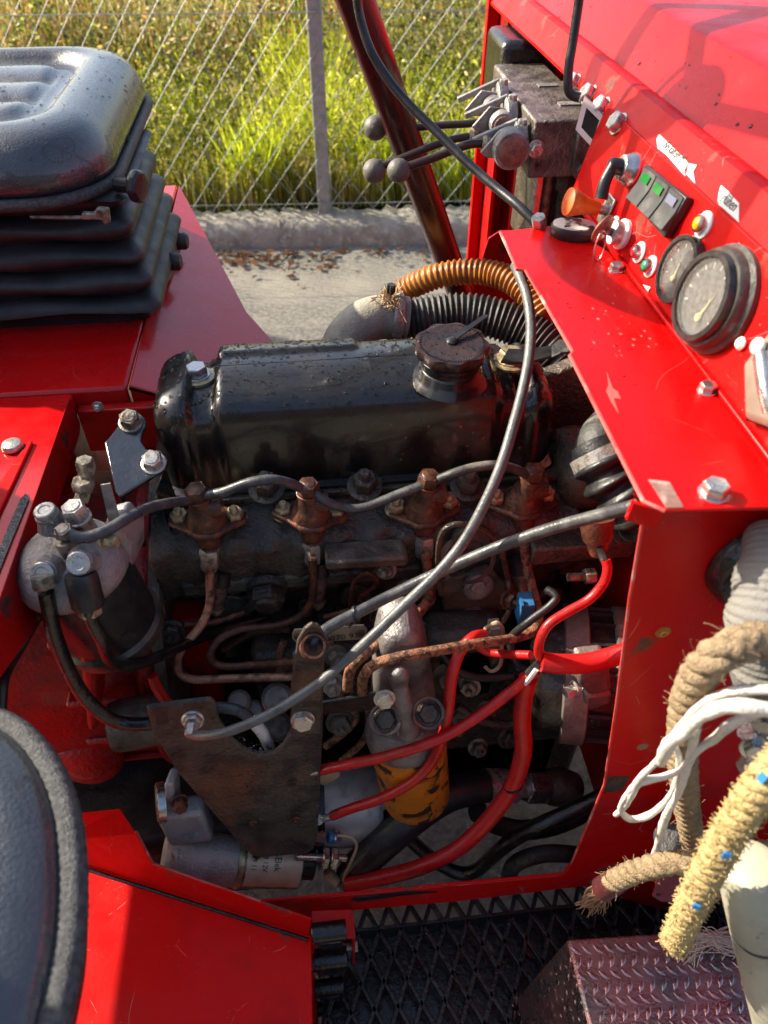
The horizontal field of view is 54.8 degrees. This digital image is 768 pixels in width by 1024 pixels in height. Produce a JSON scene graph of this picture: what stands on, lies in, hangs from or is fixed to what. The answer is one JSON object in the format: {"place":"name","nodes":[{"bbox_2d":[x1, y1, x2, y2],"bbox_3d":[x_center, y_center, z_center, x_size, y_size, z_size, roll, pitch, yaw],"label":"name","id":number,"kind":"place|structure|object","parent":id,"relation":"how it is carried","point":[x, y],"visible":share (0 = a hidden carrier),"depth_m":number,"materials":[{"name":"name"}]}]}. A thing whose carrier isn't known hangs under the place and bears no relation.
{"place":"outdoors","nodes":[
{"label":"outdoors","id":0,"kind":"place"},
{"bbox_2d":[144,42,475,212],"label":"verge ground","id":1,"kind":"structure","parent":0,"point":[399,206],"depth_m":3.71,"materials":[{"name":"green plant"}]},
{"bbox_2d":[0,0,484,205],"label":"leafy weeds","id":2,"kind":"object","parent":1,"relation":"on","point":[212,128],"visible":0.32,"depth_m":3.64,"materials":[{"name":"green plant"}]},
{"bbox_2d":[0,0,486,112],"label":"dry weeds","id":3,"kind":"object","parent":1,"relation":"on","point":[108,4],"visible":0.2,"depth_m":4.25,"materials":[{"name":"green plant"}]},
{"bbox_2d":[0,0,486,135],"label":"autumn shrubs","id":4,"kind":"object","parent":1,"relation":"on","point":[416,3],"visible":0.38,"depth_m":4.00,"materials":[{"name":"green plant"}]},
{"bbox_2d":[38,11,481,209],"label":"grass tufts","id":5,"kind":"object","parent":1,"relation":"on","point":[269,133],"visible":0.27,"depth_m":3.68,"materials":[{"name":"green plant"}]},
{"bbox_2d":[213,244,621,1023],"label":"asphalt ground","id":6,"kind":"structure","parent":0,"point":[281,306],"depth_m":3.00,"materials":[{"name":"grey asphalt"}]},
{"bbox_2d":[73,735,370,890],"bbox_3d":[-0.116,0.428,1.272,2.700,0.620,1.260,-4,44,-4],"label":"chassis","id":7,"kind":"object","parent":6,"relation":"on","point":[127,789],"visible":0.02,"depth_m":1.00,"materials":[{"name":"metal"}]},
{"bbox_2d":[7,470,257,783],"bbox_3d":[-0.351,0.145,0.983,0.330,0.490,0.459,-4,44,-4],"label":"gearbox housing","id":8,"kind":"object","parent":7,"relation":"on","point":[89,748],"visible":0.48,"depth_m":0.83,"materials":[{"name":"red paint"}]},
{"bbox_2d":[17,455,163,673],"bbox_3d":[-0.271,0.054,0.668,0.109,0.199,0.113,14,46,15],"label":"fuel filter","id":9,"kind":"object","parent":8,"relation":"attached to","point":[102,580],"visible":0.97,"depth_m":0.64,"materials":[{"name":"metal"}]},
{"bbox_2d":[37,589,151,730],"bbox_3d":[-0.248,0.146,0.671,0.084,0.198,0.034,5,44,5],"label":"fuel hose","id":10,"kind":"object","parent":9,"relation":"attached to","point":[90,703],"visible":0.92,"depth_m":0.66,"materials":[{"name":"black rubber"}]},
{"bbox_2d":[83,612,265,671],"bbox_3d":[-0.202,0.098,0.740,0.037,0.218,0.196,24,49,23],"label":"fuel line","id":11,"kind":"object","parent":9,"relation":"attached to","point":[100,638],"visible":0.92,"depth_m":0.71,"materials":[{"name":"black rubber"}]},
{"bbox_2d":[67,460,528,542],"bbox_3d":[-0.069,-0.029,0.719,0.438,0.101,0.099,-15,46,-15],"label":"return hose","id":12,"kind":"object","parent":9,"relation":"attached to","point":[115,525],"visible":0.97,"depth_m":0.73,"materials":[{"name":"rubber"}]},
{"bbox_2d":[147,672,171,701],"bbox_3d":[-0.230,0.187,0.764,0.025,0.051,0.013,27,50,25],"label":"red wire","id":13,"kind":"object","parent":8,"relation":"attached to","point":[158,690],"visible":0.71,"depth_m":0.75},
{"bbox_2d":[0,186,272,676],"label":"body deck","id":14,"kind":"structure","parent":7,"relation":"on","point":[69,394],"depth_m":0.84,"materials":[{"name":"red paint"}]},
{"bbox_2d":[0,616,40,709],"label":"drain hose","id":15,"kind":"object","parent":14,"relation":"hanging from","point":[5,677],"visible":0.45,"depth_m":0.66,"materials":[{"name":"black rubber"}]},
{"bbox_2d":[0,46,188,327],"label":"driver seat","id":16,"kind":"object","parent":14,"relation":"on","point":[90,222],"visible":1,"depth_m":0.87,"materials":[{"name":"black leather"}]},
{"bbox_2d":[76,866,317,1023],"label":"footwell floor","id":17,"kind":"structure","parent":7,"relation":"on","point":[153,958],"depth_m":0.79,"materials":[{"name":"red paint"}]},
{"bbox_2d":[0,709,88,1023],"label":"passenger seat","id":18,"kind":"object","parent":17,"relation":"on","point":[44,893],"visible":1,"depth_m":0.38,"materials":[{"name":"black plastic"}]},
{"bbox_2d":[146,425,597,775],"bbox_3d":[-0.012,0.136,1.007,0.560,0.609,0.341,-4,44,-4],"label":"engine","id":19,"kind":"object","parent":7,"relation":"on","point":[261,555],"visible":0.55,"depth_m":0.81,"materials":[{"name":"metal"}]},
{"bbox_2d":[105,409,175,546],"bbox_3d":[-0.244,-0.022,0.771,0.057,0.163,0.087,-14,46,-14],"label":"lifting bracket","id":20,"kind":"object","parent":19,"relation":"attached to","point":[134,464],"visible":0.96,"depth_m":0.73,"materials":[{"name":"grey metal"}]},
{"bbox_2d":[168,481,246,572],"bbox_3d":[-0.182,0.014,0.768,0.081,0.110,0.046,-4,44,-4],"label":"injector","id":21,"kind":"object","parent":19,"relation":"attached to","point":[206,525],"visible":0.98,"depth_m":0.75,"materials":[{"name":"brown metal"}]},
{"bbox_2d":[173,562,292,683],"bbox_3d":[-0.163,0.139,0.775,0.114,0.125,0.080,27,50,25],"label":"injector pipe","id":22,"kind":"object","parent":21,"relation":"attached to","point":[193,635],"visible":0.92,"depth_m":0.81,"materials":[{"name":"orange metal"}]},
{"bbox_2d":[211,570,230,616],"bbox_3d":[-0.180,0.088,0.818,0.021,0.064,0.035,27,50,25],"label":"glow plug","id":23,"kind":"object","parent":19,"relation":"attached to","point":[222,583],"visible":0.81,"depth_m":0.81,"materials":[{"name":"black metal"}]},
{"bbox_2d":[272,477,347,565],"bbox_3d":[-0.077,0.008,0.779,0.080,0.108,0.046,-4,44,-4],"label":"injector","id":24,"kind":"object","parent":19,"relation":"attached to","point":[308,516],"visible":0.87,"depth_m":0.76,"materials":[{"name":"brown metal"}]},
{"bbox_2d":[206,556,316,670],"bbox_3d":[-0.124,0.125,0.786,0.136,0.113,0.067,-15,46,-16],"label":"injector pipe","id":25,"kind":"object","parent":24,"relation":"attached to","point":[220,638],"visible":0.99,"depth_m":0.81,"materials":[{"name":"black metal"}]},
{"bbox_2d":[313,560,329,610],"bbox_3d":[-0.071,0.080,0.827,0.024,0.071,0.028,-4,44,-4],"label":"glow plug","id":26,"kind":"object","parent":19,"relation":"attached to","point":[323,572],"visible":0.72,"depth_m":0.82,"materials":[{"name":"black metal"}]},
{"bbox_2d":[160,553,516,757],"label":"pump fittings","id":27,"kind":"object","parent":19,"relation":"attached to","point":[446,626],"visible":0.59,"depth_m":0.83,"materials":[{"name":"metal"}]},
{"bbox_2d":[323,711,358,749],"bbox_3d":[-0.049,0.241,0.838,0.044,0.058,0.028,-4,44,-4],"label":"fuel line","id":28,"kind":"object","parent":27,"relation":"attached to","point":[331,742],"visible":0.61,"depth_m":0.84,"materials":[{"name":"brown metal"}]},
{"bbox_2d":[483,618,504,672],"bbox_3d":[0.116,0.139,0.798,0.026,0.093,0.025,-4,44,-4],"label":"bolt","id":29,"kind":"object","parent":27,"relation":"attached to","point":[494,627],"visible":0.79,"depth_m":0.79,"materials":[{"name":"beige metal"}]},
{"bbox_2d":[476,648,533,659],"bbox_3d":[0.120,0.140,0.747,0.061,0.033,0.012,19,47,19],"label":"red wire","id":30,"kind":"object","parent":29,"relation":"attached to","point":[509,654],"visible":0.85,"depth_m":0.75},
{"bbox_2d":[514,591,534,623],"bbox_3d":[0.149,0.102,0.788,0.016,0.036,0.022,-4,44,-4],"label":"blue connector","id":31,"kind":"object","parent":27,"relation":"attached to","point":[524,608],"visible":0.8,"depth_m":0.78,"materials":[{"name":"plastic"}]},
{"bbox_2d":[153,314,553,496],"bbox_3d":[-0.031,-0.135,0.796,0.443,0.160,0.149,-4,44,-4],"label":"rocker cover","id":32,"kind":"object","parent":19,"relation":"on","point":[338,413],"visible":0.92,"depth_m":0.76,"materials":[{"name":"black metal"}]},
{"bbox_2d":[501,339,569,363],"bbox_3d":[0.170,-0.169,0.766,0.102,0.017,0.030,-4,44,-4],"label":"flat stay","id":33,"kind":"object","parent":32,"relation":"attached to","point":[516,356],"visible":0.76,"depth_m":0.77,"materials":[{"name":"grey metal"}]},
{"bbox_2d":[384,468,459,558],"bbox_3d":[0.042,0.000,0.788,0.081,0.111,0.046,-4,44,-4],"label":"injector","id":34,"kind":"object","parent":19,"relation":"attached to","point":[427,509],"visible":0.94,"depth_m":0.77,"materials":[{"name":"brown metal"}]},
{"bbox_2d":[342,549,434,695],"bbox_3d":[0.013,0.120,0.773,0.036,0.080,0.161,25,49,24],"label":"injector pipe","id":35,"kind":"object","parent":34,"relation":"attached to","point":[423,606],"visible":0.71,"depth_m":0.75,"materials":[{"name":"brown metal"}]},
{"bbox_2d":[509,554,527,593],"bbox_3d":[0.151,0.073,0.830,0.021,0.056,0.031,-20,47,-20],"label":"glow plug","id":36,"kind":"object","parent":19,"relation":"attached to","point":[516,570],"visible":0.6,"depth_m":0.82,"materials":[{"name":"black metal"}]},
{"bbox_2d":[488,462,557,550],"bbox_3d":[0.148,-0.007,0.797,0.081,0.110,0.046,-4,44,-4],"label":"injector","id":37,"kind":"object","parent":19,"relation":"attached to","point":[523,504],"visible":0.82,"depth_m":0.78,"materials":[{"name":"brown metal"}]},
{"bbox_2d":[357,543,543,696],"bbox_3d":[0.085,0.125,0.752,0.234,0.074,0.078,-29,51,-27],"label":"injector pipe","id":38,"kind":"object","parent":37,"relation":"attached to","point":[369,668],"visible":0.94,"depth_m":0.72,"materials":[{"name":"brown metal"}]},
{"bbox_2d":[506,586,559,671],"bbox_3d":[0.146,0.118,0.746,0.040,0.077,0.064,17,46,17],"label":"black wire","id":39,"kind":"object","parent":38,"relation":"attached to","point":[538,614],"visible":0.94,"depth_m":0.74,"materials":[{"name":"rubber"}]},
{"bbox_2d":[528,529,636,746],"bbox_3d":[0.235,0.163,0.828,0.169,0.232,0.185,-4,44,-4],"label":"alternator","id":40,"kind":"object","parent":19,"relation":"attached to","point":[574,709],"visible":0.66,"depth_m":0.80,"materials":[{"name":"black metal"}]},
{"bbox_2d":[580,519,614,561],"bbox_3d":[0.195,0.022,0.678,0.032,0.042,0.046,-4,44,-4],"label":"temperature sender","id":41,"kind":"object","parent":19,"relation":"attached to","point":[597,538],"visible":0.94,"depth_m":0.67,"materials":[{"name":"brown metal"}]},
{"bbox_2d":[534,558,612,662],"bbox_3d":[0.175,0.096,0.691,0.074,0.110,0.017,-23,48,-22],"label":"red wire","id":42,"kind":"object","parent":41,"relation":"attached to","point":[587,600],"visible":1,"depth_m":0.68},
{"bbox_2d":[539,643,621,673],"bbox_3d":[0.194,0.140,0.708,0.088,0.032,0.022,-2,44,-2],"label":"red sleeve","id":43,"kind":"object","parent":42,"relation":"attached to","point":[590,662],"visible":0.88,"depth_m":0.70,"materials":[{"name":"red plastic"}]},
{"bbox_2d":[146,240,636,789],"bbox_3d":[-0.030,0.044,0.958,0.604,0.770,0.680,-4,44,-4],"label":"engine bay","id":44,"kind":"object","parent":7,"relation":"attached to","point":[572,404],"visible":0.09,"depth_m":0.89,"materials":[{"name":"red paint"}]},
{"bbox_2d":[154,763,382,889],"bbox_3d":[-0.138,0.348,0.890,0.275,0.245,0.138,-4,44,-4],"label":"starter motor","id":45,"kind":"object","parent":44,"relation":"in","point":[194,845],"visible":0.66,"depth_m":0.89,"materials":[{"name":"grey metal"}]},
{"bbox_2d":[147,622,376,859],"bbox_3d":[-0.115,0.246,0.760,0.220,0.431,0.056,-4,44,-4],"label":"cable bracket","id":46,"kind":"object","parent":45,"relation":"attached to","point":[260,803],"visible":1,"depth_m":0.77,"materials":[{"name":"black metal"}]},
{"bbox_2d":[216,701,274,748],"bbox_3d":[-0.145,0.241,0.788,0.052,0.131,0.022,-4,44,-4],"label":"hose","id":47,"kind":"object","parent":46,"relation":"attached to","point":[238,711],"visible":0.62,"depth_m":0.74,"materials":[{"name":"grey rubber"}]},
{"bbox_2d":[251,715,274,749],"bbox_3d":[-0.128,0.231,0.770,0.023,0.068,0.018,-4,44,-4],"label":"white hose sleeve","id":48,"kind":"object","parent":46,"relation":"attached to","point":[266,740],"visible":0.7,"depth_m":0.76,"materials":[{"name":"paint"}]},
{"bbox_2d":[184,263,535,740],"bbox_3d":[0.009,0.020,0.645,0.420,0.329,0.125,-33,53,-30],"label":"bowden cable","id":49,"kind":"object","parent":46,"relation":"attached to","point":[405,604],"visible":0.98,"depth_m":0.62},
{"bbox_2d":[317,672,539,774],"bbox_3d":[0.043,0.225,0.755,0.229,0.143,0.035,-6,44,-7],"label":"red wire","id":50,"kind":"object","parent":46,"relation":"attached to","point":[502,698],"visible":0.98,"depth_m":0.74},
{"bbox_2d":[524,660,540,685],"bbox_3d":[0.146,0.159,0.726,0.019,0.041,0.015,14,46,14],"label":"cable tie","id":51,"kind":"object","parent":50,"relation":"attached to","point":[531,671],"visible":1,"depth_m":0.72,"materials":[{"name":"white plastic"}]},
{"bbox_2d":[344,671,537,891],"bbox_3d":[0.058,0.326,0.816,0.218,0.344,0.056,-16,46,-16],"label":"red cable","id":52,"kind":"object","parent":51,"relation":"hanging from","point":[479,829],"visible":0.98,"depth_m":0.84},
{"bbox_2d":[305,499,635,654],"bbox_3d":[0.064,0.035,0.594,0.265,0.177,0.061,-1,44,-1],"label":"bowden cable","id":53,"kind":"object","parent":46,"relation":"attached to","point":[606,513],"visible":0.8,"depth_m":0.62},
{"bbox_2d":[337,834,357,881],"bbox_3d":[-0.042,0.416,0.895,0.024,0.091,0.024,-4,44,-4],"label":"thin wire","id":54,"kind":"object","parent":45,"relation":"attached to","point":[354,852],"visible":1,"depth_m":0.88,"materials":[{"name":"beige plastic"}]},
{"bbox_2d":[336,767,584,891],"bbox_3d":[0.100,0.381,0.949,0.347,0.137,0.063,-14,45,-14],"label":"hydraulic hose","id":55,"kind":"object","parent":45,"relation":"attached to","point":[386,840],"visible":0.75,"depth_m":0.91,"materials":[{"name":"black rubber"}]},
{"bbox_2d":[365,596,449,824],"bbox_3d":[0.029,0.228,0.802,0.099,0.320,0.101,-4,44,-4],"label":"oil filter","id":56,"kind":"object","parent":55,"relation":"attached to","point":[408,710],"visible":0.92,"depth_m":0.74,"materials":[{"name":"orange paint"}]},
{"bbox_2d":[339,710,370,759],"bbox_3d":[-0.032,0.256,0.841,0.044,0.087,0.014,-22,48,-21],"label":"fuel line","id":57,"kind":"object","parent":56,"relation":"attached to","point":[356,747],"visible":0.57,"depth_m":0.85,"materials":[{"name":"brown metal"}]},
{"bbox_2d":[329,629,487,820],"bbox_3d":[0.029,0.247,0.785,0.186,0.262,0.053,-19,47,-18],"label":"red wire","id":58,"kind":"object","parent":56,"relation":"attached to","point":[422,772],"visible":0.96,"depth_m":0.78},
{"bbox_2d":[383,787,600,880],"bbox_3d":[0.134,0.399,0.927,0.280,0.206,0.056,3,44,3],"label":"rubber hose","id":59,"kind":"object","parent":45,"relation":"attached to","point":[494,854],"visible":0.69,"depth_m":0.89,"materials":[{"name":"black rubber"}]},
{"bbox_2d":[335,0,483,335],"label":"steering column","id":60,"kind":"structure","parent":44,"relation":"attached to","point":[400,125],"depth_m":0.84,"materials":[{"name":"red metal"}]},
{"bbox_2d":[353,0,533,225],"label":"black cable","id":61,"kind":"object","parent":60,"relation":"attached to","point":[457,152],"visible":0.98,"depth_m":0.72,"materials":[{"name":"plastic"}]},
{"bbox_2d":[322,282,568,367],"bbox_3d":[0.092,-0.222,0.933,0.352,0.132,0.104,2,44,2],"label":"air hose","id":62,"kind":"object","parent":44,"relation":"attached to","point":[390,312],"visible":0.66,"depth_m":0.91,"materials":[{"name":"rubber"}]},
{"bbox_2d":[457,25,592,301],"bbox_3d":[0.156,-0.445,0.944,0.155,0.234,0.357,-4,44,-4],"label":"hydraulic valve","id":63,"kind":"object","parent":44,"relation":"attached to","point":[525,109],"visible":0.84,"depth_m":0.81,"materials":[{"name":"black metal"}]},
{"bbox_2d":[363,127,480,183],"bbox_3d":[0.049,-0.402,0.837,0.147,0.057,0.027,-4,44,-4],"label":"control lever","id":64,"kind":"object","parent":63,"relation":"attached to","point":[374,170],"visible":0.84,"depth_m":0.83,"materials":[{"name":"grey metal"}]},
{"bbox_2d":[364,115,479,140],"bbox_3d":[0.058,-0.448,0.863,0.162,0.031,0.027,1,44,1],"label":"control lever","id":65,"kind":"object","parent":63,"relation":"attached to","point":[374,129],"visible":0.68,"depth_m":0.86,"materials":[{"name":"grey metal"}]},
{"bbox_2d":[387,135,492,182],"bbox_3d":[0.068,-0.379,0.796,0.129,0.047,0.025,-4,44,-4],"label":"control lever","id":66,"kind":"object","parent":63,"relation":"attached to","point":[398,170],"visible":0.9,"depth_m":0.79,"materials":[{"name":"grey metal"}]},
{"bbox_2d":[385,258,550,319],"bbox_3d":[0.114,-0.290,0.977,0.238,0.083,0.070,20,47,19],"label":"amber hose","id":67,"kind":"object","parent":63,"relation":"attached to","point":[497,274],"visible":0.73,"depth_m":0.96,"materials":[{"name":"orange plastic"}]},
{"bbox_2d":[470,812,590,840],"bbox_3d":[0.218,0.385,0.954,0.217,0.078,0.043,-6,44,-6],"label":"rubber hose","id":68,"kind":"object","parent":44,"relation":"in","point":[503,826],"visible":0.31,"depth_m":0.95,"materials":[{"name":"black rubber"}]},
{"bbox_2d":[500,844,576,877],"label":"rubber hose","id":69,"kind":"object","parent":44,"relation":"attached to","point":[516,863],"visible":0.64,"depth_m":0.92,"materials":[{"name":"black rubber"}]},
{"bbox_2d":[570,411,639,541],"bbox_3d":[0.243,-0.071,0.769,0.104,0.100,0.219,7,44,8],"label":"corrugated boot","id":70,"kind":"object","parent":44,"relation":"attached to","point":[596,465],"visible":0.49,"depth_m":0.70,"materials":[{"name":"black rubber"}]},
{"bbox_2d":[473,212,767,528],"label":"console lid","id":71,"kind":"object","parent":44,"relation":"attached to","point":[680,439],"visible":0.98,"depth_m":0.50,"materials":[{"name":"red paint"}]},
{"bbox_2d":[550,217,595,242],"bbox_3d":[0.170,-0.254,0.666,0.040,0.013,0.031,-4,44,-4],"label":"key fob","id":72,"kind":"object","parent":71,"relation":"on","point":[572,230],"visible":0.88,"depth_m":0.66,"materials":[{"name":"black rubber"}]},
{"bbox_2d":[574,105,767,461],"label":"dash panel","id":73,"kind":"object","parent":71,"relation":"attached to","point":[699,279],"visible":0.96,"depth_m":0.52,"materials":[{"name":"red paint"}]},
{"bbox_2d":[561,187,616,222],"bbox_3d":[0.182,-0.272,0.661,0.045,0.034,0.025,-4,44,-4],"label":"pull knob","id":74,"kind":"object","parent":73,"relation":"attached to","point":[576,201],"visible":0.94,"depth_m":0.66,"materials":[{"name":"orange plastic"}]},
{"bbox_2d":[575,96,602,144],"bbox_3d":[0.197,-0.369,0.705,0.027,0.044,0.007,25,49,24],"label":"frame plate","id":75,"kind":"object","parent":73,"relation":"attached to","point":[589,120],"visible":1,"depth_m":0.70,"materials":[{"name":"white paint"}]},
{"bbox_2d":[594,152,642,199],"bbox_3d":[0.197,-0.286,0.632,0.036,0.036,0.027,-4,44,-4],"label":"rotary switch","id":76,"kind":"object","parent":73,"relation":"attached to","point":[625,170],"visible":1,"depth_m":0.62,"materials":[{"name":"metal"}]},
{"bbox_2d":[606,219,631,249],"bbox_3d":[0.200,-0.237,0.634,0.016,0.025,0.025,-4,44,-4],"label":"ignition lock","id":77,"kind":"object","parent":73,"relation":"attached to","point":[619,238],"visible":1,"depth_m":0.63,"materials":[{"name":"silver metal"}]},
{"bbox_2d":[591,215,613,261],"bbox_3d":[0.185,-0.233,0.628,0.028,0.038,0.008,-30,51,-28],"label":"ignition key","id":78,"kind":"object","parent":77,"relation":"in","point":[603,228],"visible":1,"depth_m":0.62,"materials":[{"name":"metal"}]},
{"bbox_2d":[490,0,767,250],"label":"cowl rail","id":79,"kind":"object","parent":73,"relation":"attached to","point":[730,183],"visible":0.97,"depth_m":0.62,"materials":[{"name":"red metal"}]},
{"bbox_2d":[466,0,563,289],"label":"cab pillar","id":80,"kind":"structure","parent":79,"relation":"attached to","point":[490,212],"depth_m":1.24,"materials":[{"name":"red metal"}]},
{"bbox_2d":[563,0,583,102],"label":"brake line","id":81,"kind":"object","parent":79,"relation":"attached to","point":[571,93],"visible":1,"depth_m":0.66,"materials":[{"name":"black plastic"}]},
{"bbox_2d":[626,164,693,238],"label":"switch block","id":82,"kind":"structure","parent":73,"relation":"attached to","point":[662,203],"depth_m":0.57,"materials":[{"name":"black plastic"}]},
{"bbox_2d":[744,335,767,428],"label":"clear cover","id":83,"kind":"object","parent":73,"relation":"attached to","point":[756,384],"visible":1,"depth_m":0.44,"materials":[{"name":"plastic"}]},
{"bbox_2d":[316,886,728,1023],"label":"step grating","id":84,"kind":"object","parent":7,"relation":"on","point":[484,967],"visible":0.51,"depth_m":0.94,"materials":[{"name":"black metal"}]},
{"bbox_2d":[510,930,751,1023],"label":"chequer box","id":85,"kind":"object","parent":84,"relation":"on","point":[641,979],"visible":0.88,"depth_m":0.77,"materials":[{"name":"metal"}]},
{"bbox_2d":[574,833,767,917],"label":"frayed rope end","id":86,"kind":"object","parent":85,"relation":"on","point":[610,884],"visible":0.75,"depth_m":0.61,"materials":[{"name":"beige fabric"}]},
{"bbox_2d":[675,926,735,968],"bbox_3d":[0.357,0.456,0.778,0.108,0.018,0.040,-4,44,-4],"label":"string bundle","id":87,"kind":"object","parent":85,"relation":"on","point":[716,941],"visible":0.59,"depth_m":0.78,"materials":[{"name":"beige fabric"}]},
{"bbox_2d":[720,840,767,1023],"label":"cream cylinder","id":88,"kind":"object","parent":85,"relation":"on","point":[744,894],"visible":0.75,"depth_m":0.49,"materials":[{"name":"paint"}]},
{"bbox_2d":[215,246,428,284],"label":"leaf litter","id":89,"kind":"object","parent":6,"relation":"on","point":[238,260],"visible":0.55,"depth_m":3.34,"materials":[{"name":"brown plant"}]},
{"bbox_2d":[193,204,469,248],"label":"concrete kerb","id":90,"kind":"structure","parent":6,"relation":"on","point":[387,224],"depth_m":3.42,"materials":[{"name":"grey concrete"}]},
{"bbox_2d":[0,0,485,213],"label":"wire fence","id":91,"kind":"object","parent":90,"relation":"on","point":[314,14],"visible":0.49,"depth_m":3.08,"materials":[{"name":"metal"}]},
{"bbox_2d":[83,493,767,941],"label":"side panel","id":92,"kind":"object","parent":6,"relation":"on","point":[681,583],"visible":0.63,"depth_m":0.69,"materials":[{"name":"red paint"}]},
{"bbox_2d":[311,909,357,1020],"bbox_3d":[-0.060,0.563,0.892,0.063,0.309,0.067,-4,44,-4],"label":"hinge","id":93,"kind":"object","parent":92,"relation":"hanging from","point":[332,931],"visible":0.81,"depth_m":0.83,"materials":[{"name":"black metal"}]},
{"bbox_2d":[536,0,767,178],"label":"bonnet","id":94,"kind":"object","parent":92,"relation":"on","point":[702,64],"visible":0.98,"depth_m":0.65,"materials":[{"name":"red paint"}]},
{"bbox_2d":[723,519,767,723],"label":"corded sleeve","id":95,"kind":"object","parent":92,"relation":"attached to","point":[747,600],"visible":0.68,"depth_m":0.43,"materials":[{"name":"fabric"}]},
{"bbox_2d":[661,620,767,849],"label":"hemp rope","id":96,"kind":"object","parent":95,"relation":"hanging from","point":[707,666],"visible":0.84,"depth_m":0.43,"materials":[{"name":"beige fabric"}]},
{"bbox_2d":[617,727,700,822],"bbox_3d":[0.200,0.189,0.524,0.038,0.186,0.028,-4,44,-4],"label":"white twine","id":97,"kind":"object","parent":96,"relation":"hanging from","point":[693,741],"visible":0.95,"depth_m":0.53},
{"bbox_2d":[653,822,681,851],"bbox_3d":[0.289,0.333,0.733,0.066,0.093,0.029,-12,45,-12],"label":"dark pipe stub","id":98,"kind":"object","parent":96,"relation":"hanging from","point":[671,835],"visible":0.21,"depth_m":0.70,"materials":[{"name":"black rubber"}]},
{"bbox_2d":[613,684,767,817],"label":"white twine","id":99,"kind":"object","parent":96,"relation":"hanging from","point":[739,690],"visible":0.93,"depth_m":0.43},
{"bbox_2d":[651,715,761,853],"bbox_3d":[0.217,0.214,0.547,0.025,0.311,0.043,25,49,23],"label":"white twine","id":100,"kind":"object","parent":96,"relation":"hanging from","point":[724,729],"visible":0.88,"depth_m":0.49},
{"bbox_2d":[652,875,721,902],"bbox_3d":[0.281,0.342,0.678,0.086,0.105,0.004,-4,44,-4],"label":"red tag plate","id":101,"kind":"object","parent":100,"relation":"hanging from","point":[664,889],"visible":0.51,"depth_m":0.67,"materials":[{"name":"red metal"}]},
{"bbox_2d":[654,698,767,766],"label":"white twine","id":102,"kind":"object","parent":96,"relation":"hanging from","point":[670,743],"visible":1,"depth_m":0.42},
{"bbox_2d":[736,720,767,774],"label":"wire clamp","id":103,"kind":"object","parent":95,"relation":"attached to","point":[753,736],"visible":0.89,"depth_m":0.46,"materials":[{"name":"metal"}]},
{"bbox_2d":[655,737,767,959],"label":"yellow rope","id":104,"kind":"object","parent":103,"relation":"hanging from","point":[740,817],"visible":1,"depth_m":0.44,"materials":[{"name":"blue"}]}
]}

